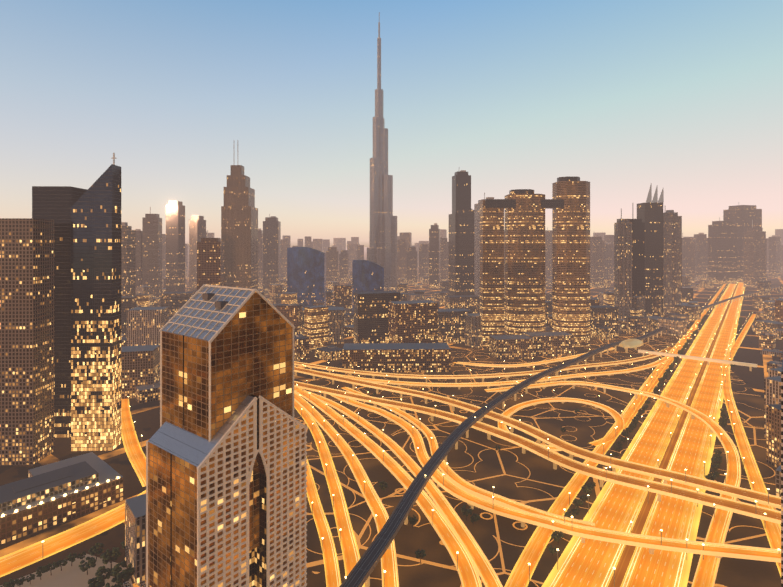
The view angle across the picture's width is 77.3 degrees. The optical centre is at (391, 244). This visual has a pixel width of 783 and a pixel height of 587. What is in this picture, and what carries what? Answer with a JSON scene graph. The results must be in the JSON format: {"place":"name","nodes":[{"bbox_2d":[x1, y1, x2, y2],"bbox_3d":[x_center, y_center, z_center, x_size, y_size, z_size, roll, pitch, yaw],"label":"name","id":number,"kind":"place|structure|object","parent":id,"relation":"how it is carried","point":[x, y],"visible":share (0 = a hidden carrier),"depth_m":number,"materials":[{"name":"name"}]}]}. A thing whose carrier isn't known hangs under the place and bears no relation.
{"place":"outdoors","nodes":[
{"label":"outdoors","id":0,"kind":"place"},
{"bbox_2d":[0,452,122,544],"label":"podium building","id":1,"kind":"structure","parent":0,"point":[40,498],"depth_m":367.33,"materials":[{"name":"concrete"}]},
{"bbox_2d":[146,284,307,586],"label":"high-rise tower","id":2,"kind":"structure","parent":0,"point":[226,474],"depth_m":227.76,"materials":[{"name":"brown glass"}]},
{"bbox_2d":[0,282,780,586],"bbox_3d":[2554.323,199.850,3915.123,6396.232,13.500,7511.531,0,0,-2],"label":"roads","id":3,"kind":"structure","parent":0,"point":[607,534],"depth_m":412.55,"materials":[{"name":"orange asphalt"}]},
{"bbox_2d":[41,283,780,586],"bbox_3d":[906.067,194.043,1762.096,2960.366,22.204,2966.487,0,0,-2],"label":"street lamps","id":4,"kind":"object","parent":3,"relation":"on","point":[548,455],"visible":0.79,"depth_m":430.84,"materials":[{"name":"grey metal"}]},
{"bbox_2d":[0,247,782,586],"bbox_3d":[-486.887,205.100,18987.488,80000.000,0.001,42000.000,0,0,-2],"label":"ground","id":5,"kind":"structure","parent":0,"point":[146,419],"depth_m":531.24,"materials":[{"name":"brown soil"}]},
{"bbox_2d":[2,578,16,586],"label":"tree","id":6,"kind":"object","parent":5,"relation":"on","point":[12,583],"visible":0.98,"depth_m":287.65,"materials":[{"name":"green plant"}]},
{"bbox_2d":[15,576,25,585],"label":"tree","id":7,"kind":"object","parent":5,"relation":"on","point":[20,581],"visible":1,"depth_m":290.84,"materials":[{"name":"green plant"}]},
{"bbox_2d":[26,574,34,583],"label":"tree","id":8,"kind":"object","parent":5,"relation":"on","point":[29,579],"visible":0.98,"depth_m":295.03,"materials":[{"name":"green plant"}]},
{"bbox_2d":[36,566,46,579],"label":"tree","id":9,"kind":"object","parent":5,"relation":"on","point":[43,569],"visible":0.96,"depth_m":299.20,"materials":[{"name":"green plant"}]},
{"bbox_2d":[46,562,56,574],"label":"tree","id":10,"kind":"object","parent":5,"relation":"on","point":[49,566],"visible":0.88,"depth_m":303.34,"materials":[{"name":"green plant"}]},
{"bbox_2d":[56,558,67,570],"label":"tree","id":11,"kind":"object","parent":5,"relation":"on","point":[60,561],"visible":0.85,"depth_m":307.55,"materials":[{"name":"green plant"}]},
{"bbox_2d":[0,554,132,586],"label":"sand lot","id":12,"kind":"structure","parent":5,"relation":"on","point":[69,575],"depth_m":302.31,"materials":[{"name":"beige sand"}]},
{"bbox_2d":[66,553,77,565],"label":"tree","id":13,"kind":"object","parent":5,"relation":"on","point":[73,557],"visible":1,"depth_m":311.07,"materials":[{"name":"green plant"}]},
{"bbox_2d":[77,551,85,558],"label":"tree","id":14,"kind":"object","parent":5,"relation":"on","point":[83,553],"visible":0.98,"depth_m":315.90,"materials":[{"name":"green plant"}]},
{"bbox_2d":[78,557,96,574],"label":"tree","id":15,"kind":"object","parent":5,"relation":"on","point":[91,561],"visible":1,"depth_m":302.92,"materials":[{"name":"green plant"}]},
{"bbox_2d":[88,543,103,559],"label":"tree","id":16,"kind":"object","parent":5,"relation":"on","point":[94,551],"visible":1,"depth_m":317.23,"materials":[{"name":"green plant"}]},
{"bbox_2d":[88,575,104,586],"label":"tree","id":17,"kind":"object","parent":5,"relation":"on","point":[93,582],"visible":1,"depth_m":283.71,"materials":[{"name":"green plant"}]},
{"bbox_2d":[95,566,112,585],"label":"tree","id":18,"kind":"object","parent":5,"relation":"on","point":[101,570],"visible":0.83,"depth_m":293.73,"materials":[{"name":"green plant"}]},
{"bbox_2d":[100,547,121,567],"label":"tree","id":19,"kind":"object","parent":5,"relation":"on","point":[106,556],"visible":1,"depth_m":306.97,"materials":[{"name":"green plant"}]},
{"bbox_2d":[105,580,122,586],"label":"tree","id":20,"kind":"object","parent":5,"relation":"on","point":[119,584],"visible":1,"depth_m":281.15,"materials":[{"name":"green plant"}]},
{"bbox_2d":[110,560,134,585],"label":"tree","id":21,"kind":"object","parent":5,"relation":"on","point":[127,573],"visible":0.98,"depth_m":289.10,"materials":[{"name":"green plant"}]},
{"bbox_2d":[287,247,325,306],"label":"building","id":22,"kind":"structure","parent":5,"relation":"on","point":[306,274],"depth_m":1360.50,"materials":[{"name":"blue"}]},
{"bbox_2d":[0,153,663,464],"bbox_3d":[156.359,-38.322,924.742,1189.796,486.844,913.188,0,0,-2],"label":"skyscrapers","id":23,"kind":"structure","parent":5,"relation":"on","point":[60,313],"depth_m":486.11,"materials":[{"name":"stone"}]},
{"bbox_2d":[352,260,383,312],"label":"building","id":24,"kind":"structure","parent":5,"relation":"on","point":[367,276],"depth_m":1286.88,"materials":[{"name":"blue"}]},
{"bbox_2d":[121,291,617,584],"bbox_3d":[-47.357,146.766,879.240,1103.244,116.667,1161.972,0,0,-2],"label":"mid-rise buildings","id":25,"kind":"structure","parent":5,"relation":"on","point":[392,331],"depth_m":899.38,"materials":[{"name":"stone"}]},
{"bbox_2d":[367,12,396,290],"bbox_3d":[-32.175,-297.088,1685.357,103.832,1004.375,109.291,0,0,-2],"label":"skyscraper","id":26,"kind":"structure","parent":5,"relation":"on","point":[382,250],"depth_m":1664.66,"materials":[{"name":"beige metal"}]},
{"bbox_2d":[379,481,387,490],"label":"tree","id":27,"kind":"object","parent":5,"relation":"on","point":[383,486],"visible":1,"depth_m":399.98,"materials":[{"name":"green plant"}]},
{"bbox_2d":[408,514,417,527],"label":"tree","id":28,"kind":"object","parent":5,"relation":"on","point":[412,520],"visible":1,"depth_m":352.10,"materials":[{"name":"green plant"}]},
{"bbox_2d":[415,549,425,563],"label":"tree","id":29,"kind":"object","parent":5,"relation":"on","point":[418,555],"visible":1,"depth_m":313.67,"materials":[{"name":"green plant"}]},
{"bbox_2d":[121,170,782,339],"bbox_3d":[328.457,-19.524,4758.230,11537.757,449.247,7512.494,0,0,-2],"label":"skyline","id":30,"kind":"structure","parent":5,"relation":"on","point":[735,246],"depth_m":1726.71,"materials":[{"name":"stone"}]},
{"bbox_2d":[121,277,782,496],"bbox_3d":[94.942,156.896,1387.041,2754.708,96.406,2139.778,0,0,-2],"label":"city buildings","id":31,"kind":"structure","parent":5,"relation":"on","point":[312,336],"depth_m":948.22,"materials":[{"name":"stone"}]},
{"bbox_2d":[461,505,472,519],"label":"tree","id":32,"kind":"object","parent":5,"relation":"on","point":[467,511],"visible":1,"depth_m":362.85,"materials":[{"name":"green plant"}]},
{"bbox_2d":[470,516,477,524],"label":"tree","id":33,"kind":"object","parent":5,"relation":"on","point":[472,520],"visible":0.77,"depth_m":356.84,"materials":[{"name":"green plant"}]},
{"bbox_2d":[472,513,479,523],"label":"tree","id":34,"kind":"object","parent":5,"relation":"on","point":[476,515],"visible":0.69,"depth_m":358.30,"materials":[{"name":"green plant"}]},
{"bbox_2d":[480,176,589,348],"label":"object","id":35,"kind":"structure","parent":5,"relation":"on","point":[568,203],"depth_m":966.59,"materials":[{"name":"brown glass"}]},
{"bbox_2d":[294,330,780,586],"bbox_3d":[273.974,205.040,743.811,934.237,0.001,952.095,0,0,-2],"label":"interchange gardens","id":36,"kind":"object","parent":5,"relation":"on","point":[510,470],"visible":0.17,"depth_m":458.31,"materials":[{"name":"brown soil"}]},
{"bbox_2d":[548,545,556,555],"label":"tree","id":37,"kind":"object","parent":5,"relation":"on","point":[551,550],"visible":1,"depth_m":321.43,"materials":[{"name":"green plant"}]},
{"bbox_2d":[551,531,563,544],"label":"tree","id":38,"kind":"object","parent":5,"relation":"on","point":[555,536],"visible":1,"depth_m":333.30,"materials":[{"name":"green plant"}]},
{"bbox_2d":[340,285,779,586],"bbox_3d":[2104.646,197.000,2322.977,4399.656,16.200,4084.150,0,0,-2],"label":"metro viaduct","id":39,"kind":"object","parent":5,"relation":"on","point":[366,564],"visible":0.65,"depth_m":414.29,"materials":[{"name":"grey concrete"}]},
{"bbox_2d":[565,511,574,517],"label":"tree","id":40,"kind":"object","parent":5,"relation":"on","point":[567,514],"visible":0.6,"depth_m":355.74,"materials":[{"name":"green plant"}]},
{"bbox_2d":[571,507,579,517],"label":"tree","id":41,"kind":"object","parent":5,"relation":"on","point":[575,510],"visible":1,"depth_m":366.42,"materials":[{"name":"green plant"}]},
{"bbox_2d":[573,498,583,508],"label":"tree","id":42,"kind":"object","parent":5,"relation":"on","point":[579,502],"visible":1,"depth_m":375.70,"materials":[{"name":"green plant"}]},
{"bbox_2d":[579,494,589,504],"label":"tree","id":43,"kind":"object","parent":5,"relation":"on","point":[583,498],"visible":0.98,"depth_m":385.30,"materials":[{"name":"green plant"}]},
{"bbox_2d":[581,484,592,493],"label":"tree","id":44,"kind":"object","parent":5,"relation":"on","point":[586,489],"visible":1,"depth_m":393.35,"materials":[{"name":"green plant"}]},
{"bbox_2d":[587,482,595,488],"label":"tree","id":45,"kind":"object","parent":5,"relation":"on","point":[592,485],"visible":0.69,"depth_m":405.12,"materials":[{"name":"green plant"}]},
{"bbox_2d":[613,444,622,450],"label":"tree","id":46,"kind":"object","parent":5,"relation":"on","point":[619,447],"visible":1,"depth_m":477.85,"materials":[{"name":"green plant"}]},
{"bbox_2d":[625,427,632,434],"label":"tree","id":47,"kind":"object","parent":5,"relation":"on","point":[629,429],"visible":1,"depth_m":526.14,"materials":[{"name":"green plant"}]},
{"bbox_2d":[629,423,636,430],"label":"tree","id":48,"kind":"object","parent":5,"relation":"on","point":[633,425],"visible":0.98,"depth_m":535.88,"materials":[{"name":"green plant"}]},
{"bbox_2d":[619,339,756,370],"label":"metro station","id":49,"kind":"object","parent":5,"relation":"on","point":[630,343],"visible":0.92,"depth_m":861.86,"materials":[{"name":"brown concrete"}]},
{"bbox_2d":[705,474,716,480],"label":"tree","id":50,"kind":"object","parent":5,"relation":"on","point":[710,477],"visible":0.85,"depth_m":416.14,"materials":[{"name":"green plant"}]},
{"bbox_2d":[709,469,719,476],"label":"tree","id":51,"kind":"object","parent":5,"relation":"on","point":[716,473],"visible":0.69,"depth_m":424.17,"materials":[{"name":"green plant"}]},
{"bbox_2d":[710,464,720,469],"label":"tree","id":52,"kind":"object","parent":5,"relation":"on","point":[712,466],"visible":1,"depth_m":437.99,"materials":[{"name":"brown plant"}]},
{"bbox_2d":[711,457,721,464],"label":"tree","id":53,"kind":"object","parent":5,"relation":"on","point":[714,460],"visible":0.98,"depth_m":447.07,"materials":[{"name":"green plant"}]},
{"bbox_2d":[713,449,722,454],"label":"tree","id":54,"kind":"object","parent":5,"relation":"on","point":[719,452],"visible":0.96,"depth_m":471.36,"materials":[{"name":"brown plant"}]},
{"bbox_2d":[714,454,722,459],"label":"tree","id":55,"kind":"object","parent":5,"relation":"on","point":[718,456],"visible":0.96,"depth_m":456.53,"materials":[{"name":"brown plant"}]},
{"bbox_2d":[719,421,726,428],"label":"tree","id":56,"kind":"object","parent":5,"relation":"on","point":[721,424],"visible":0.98,"depth_m":539.62,"materials":[{"name":"brown plant"}]},
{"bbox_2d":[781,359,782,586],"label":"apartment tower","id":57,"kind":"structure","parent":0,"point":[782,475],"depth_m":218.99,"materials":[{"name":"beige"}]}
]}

